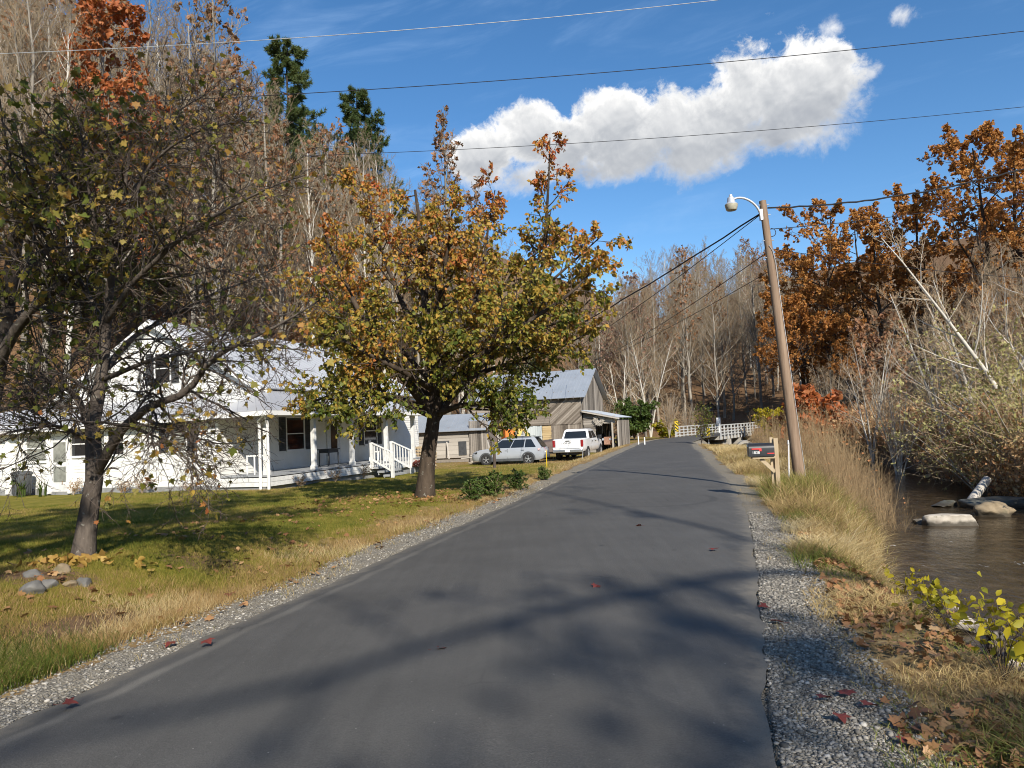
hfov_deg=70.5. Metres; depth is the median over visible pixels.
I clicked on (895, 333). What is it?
woodland tree
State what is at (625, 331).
woodland tree
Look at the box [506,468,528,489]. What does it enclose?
weed clump
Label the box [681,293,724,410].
woodland tree
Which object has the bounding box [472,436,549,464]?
silver car
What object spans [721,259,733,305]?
woodland tree
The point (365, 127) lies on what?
woodland tree
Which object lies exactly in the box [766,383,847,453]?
shrub
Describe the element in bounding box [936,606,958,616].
bank boulder
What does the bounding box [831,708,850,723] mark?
fallen leaf
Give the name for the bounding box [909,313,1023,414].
shrub
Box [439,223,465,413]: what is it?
woodland tree
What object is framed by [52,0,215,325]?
woodland tree
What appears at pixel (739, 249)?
woodland tree
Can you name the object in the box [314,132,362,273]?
woodland tree
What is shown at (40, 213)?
maple tree
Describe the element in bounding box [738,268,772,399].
woodland tree
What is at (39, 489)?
iris plant
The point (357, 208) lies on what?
woodland tree
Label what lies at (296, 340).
sapling
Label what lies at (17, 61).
woodland tree
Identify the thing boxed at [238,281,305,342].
sapling
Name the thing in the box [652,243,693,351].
woodland tree
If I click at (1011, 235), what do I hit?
woodland tree
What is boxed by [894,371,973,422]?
shrub
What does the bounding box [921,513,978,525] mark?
stream rock
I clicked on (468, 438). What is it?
old shed
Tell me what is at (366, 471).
shrub
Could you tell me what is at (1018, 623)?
yellow plant
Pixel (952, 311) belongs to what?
sapling
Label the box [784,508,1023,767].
leaf litter
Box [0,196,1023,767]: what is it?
ground
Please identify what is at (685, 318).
power cable
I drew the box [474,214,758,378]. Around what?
power cable
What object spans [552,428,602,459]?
white pickup
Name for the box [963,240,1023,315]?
woodland tree
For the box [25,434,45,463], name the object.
window
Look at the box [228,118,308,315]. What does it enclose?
woodland tree
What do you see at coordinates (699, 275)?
woodland tree
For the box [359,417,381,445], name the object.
window
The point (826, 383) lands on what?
sapling
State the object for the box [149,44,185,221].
woodland tree
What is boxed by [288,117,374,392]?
woodland tree
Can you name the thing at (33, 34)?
woodland tree
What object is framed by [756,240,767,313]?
woodland tree
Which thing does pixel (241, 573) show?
verge grass
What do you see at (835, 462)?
tall weeds
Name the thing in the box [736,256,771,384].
woodland tree
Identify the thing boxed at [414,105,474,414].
poplar tree
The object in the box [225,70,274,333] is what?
woodland tree
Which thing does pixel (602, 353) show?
woodland tree
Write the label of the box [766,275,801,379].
woodland tree
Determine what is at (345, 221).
woodland tree
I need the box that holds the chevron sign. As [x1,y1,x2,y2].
[675,421,677,431]
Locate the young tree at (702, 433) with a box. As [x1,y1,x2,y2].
[690,401,715,444]
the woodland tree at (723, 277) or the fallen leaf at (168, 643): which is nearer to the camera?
the fallen leaf at (168, 643)
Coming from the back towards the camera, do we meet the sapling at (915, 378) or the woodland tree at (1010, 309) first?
the sapling at (915, 378)
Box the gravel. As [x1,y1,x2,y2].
[0,481,975,767]
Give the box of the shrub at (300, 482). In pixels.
[291,473,306,485]
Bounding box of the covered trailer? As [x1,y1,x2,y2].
[542,439,569,456]
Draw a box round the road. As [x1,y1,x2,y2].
[0,431,776,767]
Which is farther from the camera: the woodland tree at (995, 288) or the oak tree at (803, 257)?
the oak tree at (803, 257)
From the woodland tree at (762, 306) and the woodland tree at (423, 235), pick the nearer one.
the woodland tree at (423, 235)
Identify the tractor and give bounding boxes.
[601,430,617,449]
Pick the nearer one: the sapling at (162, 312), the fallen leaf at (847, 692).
the fallen leaf at (847, 692)
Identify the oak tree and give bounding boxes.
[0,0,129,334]
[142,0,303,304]
[752,286,842,376]
[755,198,895,403]
[758,243,863,384]
[759,310,829,388]
[760,284,884,402]
[784,207,944,402]
[789,216,956,401]
[828,312,901,403]
[863,182,1001,390]
[916,120,1023,396]
[948,121,1023,339]
[993,181,1023,270]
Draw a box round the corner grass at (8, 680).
[0,595,163,694]
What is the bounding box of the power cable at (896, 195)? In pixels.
[767,168,1023,208]
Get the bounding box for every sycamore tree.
[598,347,639,406]
[615,326,681,436]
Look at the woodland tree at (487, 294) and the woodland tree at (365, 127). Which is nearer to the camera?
the woodland tree at (487, 294)
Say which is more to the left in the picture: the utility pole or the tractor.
the tractor
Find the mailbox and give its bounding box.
[746,437,780,488]
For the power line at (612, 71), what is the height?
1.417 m
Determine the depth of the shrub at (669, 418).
75.76 m
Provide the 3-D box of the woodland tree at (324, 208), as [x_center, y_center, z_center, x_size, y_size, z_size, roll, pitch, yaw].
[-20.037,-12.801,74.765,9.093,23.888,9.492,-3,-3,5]
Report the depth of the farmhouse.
30.31 m
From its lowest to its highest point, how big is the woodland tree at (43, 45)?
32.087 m
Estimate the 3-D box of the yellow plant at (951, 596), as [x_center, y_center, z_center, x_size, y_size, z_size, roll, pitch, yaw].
[4.104,2.169,7.055,0.678,0.458,0.453,-1,-4,-25]
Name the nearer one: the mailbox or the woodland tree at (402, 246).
the mailbox
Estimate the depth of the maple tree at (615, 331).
96.46 m
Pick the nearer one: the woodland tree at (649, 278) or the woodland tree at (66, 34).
the woodland tree at (66, 34)
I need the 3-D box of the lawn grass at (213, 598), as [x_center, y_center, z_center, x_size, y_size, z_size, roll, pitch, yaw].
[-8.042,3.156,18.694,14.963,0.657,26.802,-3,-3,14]
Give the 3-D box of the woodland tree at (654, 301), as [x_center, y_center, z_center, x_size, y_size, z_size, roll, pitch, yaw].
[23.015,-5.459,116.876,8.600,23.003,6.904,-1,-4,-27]
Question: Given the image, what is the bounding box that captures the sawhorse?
[437,441,449,458]
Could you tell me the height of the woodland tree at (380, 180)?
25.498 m
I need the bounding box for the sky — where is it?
[22,0,1023,316]
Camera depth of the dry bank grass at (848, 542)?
6.84 m
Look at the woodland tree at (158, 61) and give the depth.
61.78 m
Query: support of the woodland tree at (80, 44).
on the ground at (732, 478)
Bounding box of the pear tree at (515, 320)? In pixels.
[274,131,632,497]
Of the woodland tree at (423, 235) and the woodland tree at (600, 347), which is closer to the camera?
the woodland tree at (423, 235)
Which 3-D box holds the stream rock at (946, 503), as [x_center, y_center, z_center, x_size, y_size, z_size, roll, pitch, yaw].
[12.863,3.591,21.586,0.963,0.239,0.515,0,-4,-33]
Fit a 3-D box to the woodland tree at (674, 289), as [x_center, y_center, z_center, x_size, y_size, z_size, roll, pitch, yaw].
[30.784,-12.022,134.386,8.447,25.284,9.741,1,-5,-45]
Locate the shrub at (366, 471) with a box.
[359,463,373,478]
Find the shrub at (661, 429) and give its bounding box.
[651,418,679,437]
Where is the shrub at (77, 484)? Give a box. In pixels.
[62,477,83,494]
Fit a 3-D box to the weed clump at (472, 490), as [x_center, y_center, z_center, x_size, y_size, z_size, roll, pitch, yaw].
[-1.016,2.676,18.367,0.740,0.692,0.624,0,-4,-31]
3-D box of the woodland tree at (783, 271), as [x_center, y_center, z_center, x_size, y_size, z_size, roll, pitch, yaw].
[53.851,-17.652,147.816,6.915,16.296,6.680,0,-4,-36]
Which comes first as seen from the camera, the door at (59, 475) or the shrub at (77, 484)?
the shrub at (77, 484)
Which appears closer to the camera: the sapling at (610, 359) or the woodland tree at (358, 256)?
the woodland tree at (358, 256)
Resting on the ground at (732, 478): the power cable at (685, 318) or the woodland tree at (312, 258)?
the woodland tree at (312, 258)
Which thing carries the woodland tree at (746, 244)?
on the ground at (732, 478)
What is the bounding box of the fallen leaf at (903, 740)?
[895,734,910,744]
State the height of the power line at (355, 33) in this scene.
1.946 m
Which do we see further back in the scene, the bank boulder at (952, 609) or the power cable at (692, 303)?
the power cable at (692, 303)
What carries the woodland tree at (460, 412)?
on the ground at (732, 478)
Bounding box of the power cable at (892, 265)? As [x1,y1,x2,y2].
[774,249,1020,277]
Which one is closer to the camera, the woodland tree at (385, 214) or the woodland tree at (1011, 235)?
the woodland tree at (1011, 235)
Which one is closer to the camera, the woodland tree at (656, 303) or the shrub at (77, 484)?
the shrub at (77, 484)
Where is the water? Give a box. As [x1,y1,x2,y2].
[734,442,1023,676]
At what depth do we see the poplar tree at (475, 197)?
85.72 m
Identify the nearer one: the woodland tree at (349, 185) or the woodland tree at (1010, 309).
the woodland tree at (1010, 309)
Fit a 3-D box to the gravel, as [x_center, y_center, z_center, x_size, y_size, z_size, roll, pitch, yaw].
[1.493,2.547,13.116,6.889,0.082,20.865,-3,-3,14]
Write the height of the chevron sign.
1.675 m
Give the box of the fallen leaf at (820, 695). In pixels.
[815,693,831,697]
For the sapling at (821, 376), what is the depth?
78.72 m
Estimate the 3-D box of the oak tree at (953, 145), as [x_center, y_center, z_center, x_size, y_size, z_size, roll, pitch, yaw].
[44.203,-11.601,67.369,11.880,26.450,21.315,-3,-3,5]
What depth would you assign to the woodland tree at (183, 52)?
94.77 m
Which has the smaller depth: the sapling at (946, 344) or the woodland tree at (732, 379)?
the sapling at (946, 344)
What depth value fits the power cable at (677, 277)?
22.09 m
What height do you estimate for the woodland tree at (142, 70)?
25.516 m
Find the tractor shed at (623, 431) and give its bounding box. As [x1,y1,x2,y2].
[581,410,629,452]
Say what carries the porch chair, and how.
on the farmhouse
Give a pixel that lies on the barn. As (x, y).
(570, 395)
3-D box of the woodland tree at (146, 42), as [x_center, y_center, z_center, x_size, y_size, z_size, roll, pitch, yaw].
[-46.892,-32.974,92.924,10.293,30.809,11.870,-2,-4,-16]
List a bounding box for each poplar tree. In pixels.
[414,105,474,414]
[452,174,506,378]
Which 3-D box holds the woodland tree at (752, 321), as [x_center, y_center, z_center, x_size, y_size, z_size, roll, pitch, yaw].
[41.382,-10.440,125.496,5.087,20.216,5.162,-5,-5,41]
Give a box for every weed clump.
[457,476,484,501]
[477,470,504,496]
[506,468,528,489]
[537,466,552,479]
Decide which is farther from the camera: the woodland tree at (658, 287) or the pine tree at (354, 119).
the woodland tree at (658, 287)
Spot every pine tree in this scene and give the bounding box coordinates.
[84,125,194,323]
[210,34,337,300]
[318,84,409,276]
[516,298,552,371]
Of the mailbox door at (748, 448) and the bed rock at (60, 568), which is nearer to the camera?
the bed rock at (60, 568)
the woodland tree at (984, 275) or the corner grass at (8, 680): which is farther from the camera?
the woodland tree at (984, 275)
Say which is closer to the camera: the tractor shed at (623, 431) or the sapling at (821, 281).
the tractor shed at (623, 431)
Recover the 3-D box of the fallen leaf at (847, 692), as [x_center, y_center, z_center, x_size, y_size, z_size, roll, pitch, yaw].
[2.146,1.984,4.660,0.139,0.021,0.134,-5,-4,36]
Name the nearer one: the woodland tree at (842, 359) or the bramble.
the bramble
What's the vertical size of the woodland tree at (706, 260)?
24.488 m
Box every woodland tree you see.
[0,0,44,175]
[0,0,52,128]
[0,0,53,225]
[0,0,78,255]
[0,0,100,383]
[0,0,113,402]
[0,9,30,133]
[1,6,123,385]
[2,0,51,117]
[18,0,124,318]
[20,0,167,125]
[22,0,69,116]
[25,0,87,275]
[33,1,85,144]
[45,0,119,251]
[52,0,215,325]
[68,3,127,268]
[97,0,142,265]
[111,21,205,224]
[122,0,197,310]
[123,47,177,127]
[125,11,156,114]
[134,3,302,327]
[135,52,281,329]
[136,36,186,218]
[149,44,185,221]
[161,23,205,129]
[163,22,252,263]
[165,8,235,311]
[172,84,206,322]
[198,61,334,336]
[203,49,233,184]
[223,56,255,319]
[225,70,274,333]
[228,89,310,310]
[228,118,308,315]
[231,59,265,286]
[237,122,322,340]
[246,78,294,313]
[256,142,298,262]
[259,138,347,342]
[261,143,340,334]
[275,115,338,293]
[286,148,357,338]
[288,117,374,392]
[291,148,398,344]
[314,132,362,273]
[316,183,374,334]
[325,134,379,265]
[329,156,377,295]
[333,139,368,292]
[338,146,400,310]
[342,149,405,372]
[343,123,414,296]
[360,171,403,299]
[367,159,418,380]
[375,176,408,278]
[385,179,450,342]
[389,203,437,415]
[394,181,415,367]
[397,204,435,366]
[398,186,457,343]
[404,206,434,380]
[422,244,491,413]
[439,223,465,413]
[449,249,461,413]
[457,235,511,377]
[484,235,506,372]
[484,236,543,374]
[558,290,597,369]
[564,315,611,391]
[573,298,628,408]
[590,306,615,411]
[593,303,618,409]
[603,269,674,405]
[604,274,635,397]
[607,303,644,381]
[608,276,646,436]
[608,294,627,398]
[613,248,691,422]
[618,285,678,436]
[619,293,670,428]
[622,284,652,432]
[630,275,670,368]
[631,280,674,420]
[642,285,657,413]
[644,260,658,309]
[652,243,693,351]
[652,261,717,427]
[652,278,672,378]
[655,251,672,334]
[656,245,720,427]
[656,255,700,350]
[660,283,682,388]
[663,266,692,421]
[665,245,731,395]
[666,245,707,367]
[667,258,685,341]
[667,285,701,401]
[679,303,698,409]
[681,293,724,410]
[685,274,749,427]
[687,255,709,341]
[688,250,723,343]
[688,264,706,386]
[691,258,709,378]
[695,277,744,417]
[697,236,717,291]
[697,273,759,420]
[699,287,727,407]
[701,250,733,398]
[702,259,724,336]
[711,253,726,326]
[713,257,736,313]
[713,279,734,370]
[719,263,768,411]
[720,258,752,363]
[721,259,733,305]
[724,253,773,410]
[729,236,759,335]
[730,244,750,351]
[730,248,742,302]
[730,272,743,327]
[735,248,765,328]
[735,253,755,365]
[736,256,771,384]
[737,279,758,380]
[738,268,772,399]
[746,257,787,390]
[753,264,776,396]
[755,266,769,370]
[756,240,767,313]
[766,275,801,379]
[776,260,788,301]
[782,259,825,380]
[827,303,851,408]
[859,322,878,391]
[865,289,925,393]
[871,298,901,397]
[871,301,888,330]
[902,252,978,374]
[907,317,916,377]
[915,281,944,386]
[917,285,956,396]
[927,264,1015,383]
[930,260,959,353]
[951,225,1011,359]
[951,268,980,370]
[957,243,995,313]
[963,235,1023,363]
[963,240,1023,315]
[963,250,1013,357]
[982,231,1023,323]
[994,270,1023,357]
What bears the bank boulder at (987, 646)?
in the water
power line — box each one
[0,0,716,53]
[125,31,1023,102]
[307,107,1019,155]
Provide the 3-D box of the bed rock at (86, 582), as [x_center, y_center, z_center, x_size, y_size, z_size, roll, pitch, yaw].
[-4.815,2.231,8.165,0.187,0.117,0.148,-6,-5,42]
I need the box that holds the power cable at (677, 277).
[523,216,758,377]
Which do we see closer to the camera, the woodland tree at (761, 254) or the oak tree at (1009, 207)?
the oak tree at (1009, 207)
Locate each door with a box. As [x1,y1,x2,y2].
[51,440,66,491]
[325,419,341,463]
[526,426,541,438]
[747,443,750,456]
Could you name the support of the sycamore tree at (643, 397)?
on the ground at (732, 478)
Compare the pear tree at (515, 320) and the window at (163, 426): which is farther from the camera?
the window at (163, 426)
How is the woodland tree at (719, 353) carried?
on the ground at (732, 478)
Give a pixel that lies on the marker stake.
(788, 458)
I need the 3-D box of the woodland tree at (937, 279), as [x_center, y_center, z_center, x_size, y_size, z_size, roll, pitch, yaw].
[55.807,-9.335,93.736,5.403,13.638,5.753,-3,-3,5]
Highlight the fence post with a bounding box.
[493,448,495,467]
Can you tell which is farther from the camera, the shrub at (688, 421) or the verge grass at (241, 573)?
the shrub at (688, 421)
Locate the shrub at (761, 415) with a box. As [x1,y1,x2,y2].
[752,406,784,436]
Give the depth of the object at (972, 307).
60.98 m
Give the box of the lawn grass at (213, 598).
[0,468,567,686]
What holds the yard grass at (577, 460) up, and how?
on the ground at (732, 478)
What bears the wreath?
hanging from the tractor shed at (623, 431)
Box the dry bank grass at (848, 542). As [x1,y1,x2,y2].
[713,450,1023,767]
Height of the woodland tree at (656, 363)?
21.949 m
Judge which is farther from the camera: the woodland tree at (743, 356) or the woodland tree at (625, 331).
the woodland tree at (743, 356)
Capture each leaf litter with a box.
[1,488,521,636]
[262,489,511,510]
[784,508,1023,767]
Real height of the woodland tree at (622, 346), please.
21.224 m
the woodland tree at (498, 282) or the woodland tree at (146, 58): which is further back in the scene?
the woodland tree at (498, 282)
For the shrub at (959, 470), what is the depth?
25.30 m
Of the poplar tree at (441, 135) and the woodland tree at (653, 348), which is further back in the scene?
the woodland tree at (653, 348)
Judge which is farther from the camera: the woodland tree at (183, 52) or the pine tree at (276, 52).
the woodland tree at (183, 52)
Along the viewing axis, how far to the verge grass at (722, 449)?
31.64 m
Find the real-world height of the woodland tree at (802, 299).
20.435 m
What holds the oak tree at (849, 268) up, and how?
on the ground at (732, 478)
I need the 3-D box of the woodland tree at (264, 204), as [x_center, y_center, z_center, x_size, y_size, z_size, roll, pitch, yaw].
[-19.397,-11.345,56.553,10.896,28.281,9.448,-2,-3,-13]
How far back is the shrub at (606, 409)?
79.27 m
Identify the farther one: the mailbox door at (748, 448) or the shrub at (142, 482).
the shrub at (142, 482)
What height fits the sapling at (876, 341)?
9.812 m
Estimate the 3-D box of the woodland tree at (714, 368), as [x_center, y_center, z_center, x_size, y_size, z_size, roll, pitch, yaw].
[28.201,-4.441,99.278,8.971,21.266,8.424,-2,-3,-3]
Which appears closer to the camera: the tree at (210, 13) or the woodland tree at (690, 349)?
the tree at (210, 13)
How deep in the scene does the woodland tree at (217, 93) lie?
72.52 m
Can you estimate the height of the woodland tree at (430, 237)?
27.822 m
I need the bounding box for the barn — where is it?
[467,368,607,439]
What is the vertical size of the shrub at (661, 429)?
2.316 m
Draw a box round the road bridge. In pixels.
[674,417,758,444]
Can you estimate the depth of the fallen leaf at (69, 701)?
4.94 m
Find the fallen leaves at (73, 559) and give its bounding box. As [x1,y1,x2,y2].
[7,549,157,570]
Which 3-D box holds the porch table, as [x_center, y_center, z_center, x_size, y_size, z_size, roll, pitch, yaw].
[-8.221,3.278,32.534,0.600,0.745,0.900,-4,-4,19]
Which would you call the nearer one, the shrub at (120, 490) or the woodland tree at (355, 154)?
the shrub at (120, 490)
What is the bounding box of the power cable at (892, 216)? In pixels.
[774,194,1023,228]
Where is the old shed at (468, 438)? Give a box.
[418,413,500,462]
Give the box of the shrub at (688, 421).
[677,401,701,435]
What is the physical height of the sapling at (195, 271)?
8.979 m
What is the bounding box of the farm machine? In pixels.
[501,429,528,438]
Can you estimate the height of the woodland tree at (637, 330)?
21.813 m
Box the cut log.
[967,476,990,498]
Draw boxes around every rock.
[18,580,45,593]
[22,569,43,577]
[42,579,58,588]
[53,563,70,573]
[62,580,76,586]
[77,577,91,586]
[737,440,749,444]
[912,519,921,523]
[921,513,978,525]
[931,500,956,506]
[958,496,1023,508]
[973,501,1015,516]
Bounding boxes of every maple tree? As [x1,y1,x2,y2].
[0,28,371,555]
[0,66,210,421]
[42,0,177,349]
[600,290,675,436]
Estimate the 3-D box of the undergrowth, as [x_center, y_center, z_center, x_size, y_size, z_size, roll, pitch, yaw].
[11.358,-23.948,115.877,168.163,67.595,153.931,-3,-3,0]
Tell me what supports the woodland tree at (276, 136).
on the ground at (732, 478)
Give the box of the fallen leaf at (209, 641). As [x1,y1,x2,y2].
[201,637,213,643]
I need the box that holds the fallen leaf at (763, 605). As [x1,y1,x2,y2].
[758,602,768,607]
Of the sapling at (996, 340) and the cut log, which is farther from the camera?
the sapling at (996, 340)
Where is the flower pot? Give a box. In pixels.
[412,459,419,471]
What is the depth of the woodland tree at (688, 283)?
99.80 m
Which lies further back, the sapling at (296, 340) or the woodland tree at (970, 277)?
the woodland tree at (970, 277)
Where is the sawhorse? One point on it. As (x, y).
(446, 442)
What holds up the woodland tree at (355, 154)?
on the ground at (732, 478)
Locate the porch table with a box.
[317,448,339,465]
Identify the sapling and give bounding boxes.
[120,250,187,321]
[167,220,194,287]
[181,228,224,305]
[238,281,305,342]
[246,307,316,390]
[399,339,416,368]
[594,334,615,389]
[735,344,761,398]
[806,352,845,398]
[812,351,849,404]
[813,270,834,308]
[825,332,912,461]
[844,325,907,402]
[846,312,913,406]
[858,308,911,385]
[862,331,914,402]
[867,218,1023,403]
[867,372,940,474]
[870,267,1013,442]
[897,354,927,398]
[908,267,1023,420]
[908,363,927,397]
[911,296,977,389]
[914,305,957,379]
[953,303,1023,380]
[963,314,1022,391]
[987,256,1023,377]
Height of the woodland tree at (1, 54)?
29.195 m
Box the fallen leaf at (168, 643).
[164,641,175,647]
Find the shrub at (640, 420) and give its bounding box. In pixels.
[610,396,660,439]
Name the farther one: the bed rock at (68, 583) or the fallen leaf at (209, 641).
the bed rock at (68, 583)
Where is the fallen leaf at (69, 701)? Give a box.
[53,697,77,704]
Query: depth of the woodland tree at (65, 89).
43.08 m
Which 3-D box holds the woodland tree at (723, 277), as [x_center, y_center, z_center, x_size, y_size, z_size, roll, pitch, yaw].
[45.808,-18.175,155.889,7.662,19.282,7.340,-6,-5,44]
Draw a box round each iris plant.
[16,481,26,496]
[36,481,47,496]
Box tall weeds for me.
[743,397,915,532]
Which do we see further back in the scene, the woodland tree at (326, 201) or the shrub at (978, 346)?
the woodland tree at (326, 201)
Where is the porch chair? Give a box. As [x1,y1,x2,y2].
[368,440,379,460]
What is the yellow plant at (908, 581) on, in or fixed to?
on the ground at (732, 478)
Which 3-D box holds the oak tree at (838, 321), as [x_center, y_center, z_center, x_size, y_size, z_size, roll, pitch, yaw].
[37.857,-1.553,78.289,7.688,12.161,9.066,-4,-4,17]
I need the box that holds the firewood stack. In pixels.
[413,446,436,466]
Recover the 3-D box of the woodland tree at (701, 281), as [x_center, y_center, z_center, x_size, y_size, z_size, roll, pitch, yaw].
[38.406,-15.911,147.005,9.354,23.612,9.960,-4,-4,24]
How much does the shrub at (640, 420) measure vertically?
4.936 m
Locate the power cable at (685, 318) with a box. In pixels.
[560,272,767,372]
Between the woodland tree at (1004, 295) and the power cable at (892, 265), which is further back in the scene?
the woodland tree at (1004, 295)
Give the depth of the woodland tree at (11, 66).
56.58 m
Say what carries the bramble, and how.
on the ground at (732, 478)
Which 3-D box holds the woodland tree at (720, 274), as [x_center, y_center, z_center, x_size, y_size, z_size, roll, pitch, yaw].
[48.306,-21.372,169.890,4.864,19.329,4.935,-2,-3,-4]
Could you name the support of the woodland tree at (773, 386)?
on the ground at (732, 478)
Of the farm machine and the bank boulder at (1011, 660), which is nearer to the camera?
the bank boulder at (1011, 660)
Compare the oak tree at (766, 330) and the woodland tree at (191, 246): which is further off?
the oak tree at (766, 330)
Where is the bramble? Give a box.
[817,385,1023,496]
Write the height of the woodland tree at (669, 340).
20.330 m
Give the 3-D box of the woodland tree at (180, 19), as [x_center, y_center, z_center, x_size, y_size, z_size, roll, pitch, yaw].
[-24.238,-13.741,56.156,5.964,29.619,8.043,-1,-4,-19]
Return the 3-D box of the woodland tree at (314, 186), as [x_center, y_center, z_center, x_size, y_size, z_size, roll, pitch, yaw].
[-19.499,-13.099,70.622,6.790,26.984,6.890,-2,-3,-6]
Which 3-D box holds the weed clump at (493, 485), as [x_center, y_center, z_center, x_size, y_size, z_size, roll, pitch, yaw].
[-0.525,2.664,19.211,0.713,0.791,0.845,0,-4,-37]
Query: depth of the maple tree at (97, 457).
8.73 m
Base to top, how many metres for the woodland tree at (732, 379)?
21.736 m
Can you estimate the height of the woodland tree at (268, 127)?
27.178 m
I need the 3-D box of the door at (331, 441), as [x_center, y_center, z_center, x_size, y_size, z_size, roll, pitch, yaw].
[-8.428,2.708,34.225,0.095,2.150,1.140,-4,-4,19]
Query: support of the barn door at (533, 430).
in the barn
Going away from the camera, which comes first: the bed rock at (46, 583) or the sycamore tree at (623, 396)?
the bed rock at (46, 583)
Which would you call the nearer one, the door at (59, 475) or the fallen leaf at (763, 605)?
the fallen leaf at (763, 605)
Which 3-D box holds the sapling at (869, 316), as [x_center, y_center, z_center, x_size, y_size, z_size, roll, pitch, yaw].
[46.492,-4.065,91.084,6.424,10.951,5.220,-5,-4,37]
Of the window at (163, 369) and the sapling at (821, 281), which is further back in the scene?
the sapling at (821, 281)
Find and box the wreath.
[593,413,604,425]
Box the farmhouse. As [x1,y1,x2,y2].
[0,319,420,495]
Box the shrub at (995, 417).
[880,337,1023,472]
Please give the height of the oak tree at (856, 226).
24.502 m
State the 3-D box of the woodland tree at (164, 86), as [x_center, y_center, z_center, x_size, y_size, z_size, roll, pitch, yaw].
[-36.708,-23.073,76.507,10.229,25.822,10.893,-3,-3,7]
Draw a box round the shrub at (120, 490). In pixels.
[114,477,132,492]
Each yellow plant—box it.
[882,561,930,599]
[889,571,1001,631]
[891,586,975,620]
[905,575,963,619]
[914,597,1023,679]
[936,598,1023,660]
[958,592,1023,673]
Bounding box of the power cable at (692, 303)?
[578,253,765,366]
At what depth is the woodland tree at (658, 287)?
144.76 m
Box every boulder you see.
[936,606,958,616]
[944,603,978,615]
[950,616,984,633]
[985,639,1006,654]
[986,631,1009,638]
[996,647,1023,671]
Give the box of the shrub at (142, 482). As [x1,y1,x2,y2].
[133,473,157,492]
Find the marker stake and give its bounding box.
[787,440,789,474]
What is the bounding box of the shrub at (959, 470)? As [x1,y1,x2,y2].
[878,376,1023,491]
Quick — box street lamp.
[725,194,762,220]
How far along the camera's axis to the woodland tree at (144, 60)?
71.78 m
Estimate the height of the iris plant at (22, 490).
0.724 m
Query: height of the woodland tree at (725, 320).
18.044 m
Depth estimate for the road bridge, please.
78.94 m
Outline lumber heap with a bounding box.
[461,455,509,463]
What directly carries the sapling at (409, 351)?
on the ground at (732, 478)
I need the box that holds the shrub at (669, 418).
[652,385,689,437]
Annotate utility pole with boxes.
[758,200,805,477]
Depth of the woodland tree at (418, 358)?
75.92 m
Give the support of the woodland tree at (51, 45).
on the ground at (732, 478)
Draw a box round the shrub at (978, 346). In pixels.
[898,299,1023,422]
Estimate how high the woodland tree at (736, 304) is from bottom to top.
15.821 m
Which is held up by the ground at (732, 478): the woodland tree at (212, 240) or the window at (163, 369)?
the woodland tree at (212, 240)
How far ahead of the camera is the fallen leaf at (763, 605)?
6.88 m
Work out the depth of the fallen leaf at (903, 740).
3.96 m
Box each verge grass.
[0,475,552,679]
[702,443,859,496]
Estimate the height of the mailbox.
1.452 m
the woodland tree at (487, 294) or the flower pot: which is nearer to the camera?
the flower pot
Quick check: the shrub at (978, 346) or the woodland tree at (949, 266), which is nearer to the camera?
the shrub at (978, 346)
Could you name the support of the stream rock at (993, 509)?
in the water
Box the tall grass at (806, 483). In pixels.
[751,467,897,565]
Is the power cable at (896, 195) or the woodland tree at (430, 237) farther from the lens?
the woodland tree at (430, 237)
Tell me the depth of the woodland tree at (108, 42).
63.87 m
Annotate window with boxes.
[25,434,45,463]
[71,430,84,457]
[100,429,105,449]
[106,429,125,456]
[146,351,178,384]
[159,421,196,453]
[279,417,310,451]
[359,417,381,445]
[458,441,466,454]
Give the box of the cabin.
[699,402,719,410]
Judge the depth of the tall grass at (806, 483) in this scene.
15.16 m
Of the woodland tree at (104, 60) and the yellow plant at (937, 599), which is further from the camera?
the woodland tree at (104, 60)
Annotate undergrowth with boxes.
[1,208,1019,432]
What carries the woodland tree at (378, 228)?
on the ground at (732, 478)
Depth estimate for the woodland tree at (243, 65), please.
77.88 m
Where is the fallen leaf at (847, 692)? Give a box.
[838,689,856,697]
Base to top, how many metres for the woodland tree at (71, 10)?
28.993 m
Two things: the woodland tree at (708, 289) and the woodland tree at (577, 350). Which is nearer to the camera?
the woodland tree at (577, 350)
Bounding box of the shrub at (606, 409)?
[603,397,617,430]
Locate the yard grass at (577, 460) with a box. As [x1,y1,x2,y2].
[127,445,622,496]
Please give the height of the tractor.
1.750 m
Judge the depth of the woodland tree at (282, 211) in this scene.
72.26 m
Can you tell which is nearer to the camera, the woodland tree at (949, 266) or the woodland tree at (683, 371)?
the woodland tree at (949, 266)
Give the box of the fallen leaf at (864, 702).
[859,699,877,705]
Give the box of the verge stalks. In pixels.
[134,480,959,767]
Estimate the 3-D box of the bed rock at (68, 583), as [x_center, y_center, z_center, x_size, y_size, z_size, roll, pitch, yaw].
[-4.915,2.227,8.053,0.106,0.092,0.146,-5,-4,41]
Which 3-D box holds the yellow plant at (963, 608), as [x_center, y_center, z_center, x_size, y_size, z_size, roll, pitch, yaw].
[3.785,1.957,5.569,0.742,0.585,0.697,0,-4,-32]
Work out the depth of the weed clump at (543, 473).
24.43 m
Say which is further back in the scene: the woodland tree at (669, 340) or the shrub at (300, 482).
the woodland tree at (669, 340)
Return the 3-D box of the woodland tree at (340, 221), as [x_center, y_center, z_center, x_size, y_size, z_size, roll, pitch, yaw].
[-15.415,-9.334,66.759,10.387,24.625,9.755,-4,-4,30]
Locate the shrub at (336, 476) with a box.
[325,467,341,481]

